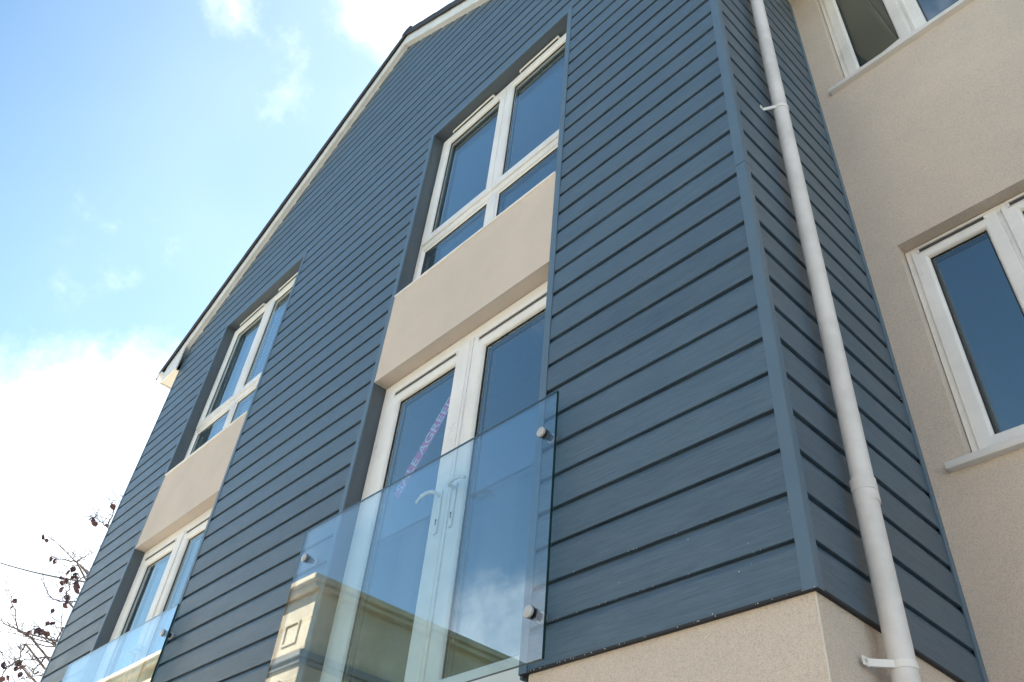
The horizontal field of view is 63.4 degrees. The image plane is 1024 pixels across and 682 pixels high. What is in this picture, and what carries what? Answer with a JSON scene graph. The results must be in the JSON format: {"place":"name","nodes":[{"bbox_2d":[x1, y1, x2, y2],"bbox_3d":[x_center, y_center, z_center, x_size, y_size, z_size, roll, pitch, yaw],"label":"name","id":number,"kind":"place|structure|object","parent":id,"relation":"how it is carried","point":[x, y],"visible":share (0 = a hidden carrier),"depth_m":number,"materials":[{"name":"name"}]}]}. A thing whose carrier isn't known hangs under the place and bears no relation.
{"place":"outdoors","nodes":[
{"label":"outdoors","id":0,"kind":"place"},
{"bbox_2d":[0,0,453,681],"label":"sky","id":1,"kind":"structure","parent":0,"point":[146,146],"materials":[{"name":"blue"}]},
{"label":"pavement","id":2,"kind":"structure","parent":0,"visible":0},
{"bbox_2d":[0,481,122,681],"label":"beech tree","id":3,"kind":"object","parent":2,"relation":"on","point":[39,631],"visible":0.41,"depth_m":11.59,"materials":[{"name":"brown plant"}]},
{"bbox_2d":[40,0,1023,681],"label":"apartment building","id":4,"kind":"structure","parent":2,"relation":"on","point":[700,322],"depth_m":4.13,"materials":[{"name":"blue wood"}]},
{"bbox_2d":[0,562,84,582],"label":"overhead wire","id":5,"kind":"object","parent":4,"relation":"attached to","point":[38,572],"visible":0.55,"depth_m":16.60,"materials":[{"name":"grey metal"}]},
{"bbox_2d":[93,507,212,681],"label":"balcony door","id":6,"kind":"structure","parent":4,"relation":"in","point":[177,546],"depth_m":6.37,"materials":[{"name":"white plastic"}]},
{"bbox_2d":[165,272,297,475],"bbox_3d":[-2.485,0.239,7.728,0.178,1.840,1.551,35,-49,-29],"label":"window","id":7,"kind":"structure","parent":4,"relation":"in","point":[245,388],"depth_m":7.89,"materials":[{"name":"white plastic"}]},
{"bbox_2d":[393,394,450,498],"bbox_3d":[-0.464,0.554,4.487,0.003,0.561,0.463,35,-49,-29],"label":"sale banner","id":8,"kind":"object","parent":4,"relation":"attached to","point":[415,462],"visible":0.9,"depth_m":4.48,"materials":[{"name":"white"}]},
{"bbox_2d":[320,281,547,681],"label":"balcony door","id":9,"kind":"structure","parent":4,"relation":"in","point":[435,619],"depth_m":4.07,"materials":[{"name":"white plastic"}]},
{"bbox_2d":[394,33,565,297],"bbox_3d":[-0.114,-1.275,5.715,0.178,1.840,1.552,35,-49,-29],"label":"window","id":10,"kind":"structure","parent":4,"relation":"in","point":[501,181],"depth_m":5.80,"materials":[{"name":"white plastic"}]},
{"bbox_2d":[819,0,973,94],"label":"window","id":11,"kind":"structure","parent":4,"relation":"in","point":[909,21],"depth_m":4.82,"materials":[{"name":"white plastic"}]},
{"bbox_2d":[905,192,1023,472],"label":"window","id":12,"kind":"structure","parent":4,"relation":"in","point":[1003,224],"depth_m":3.52,"materials":[{"name":"white plastic"}]}
]}

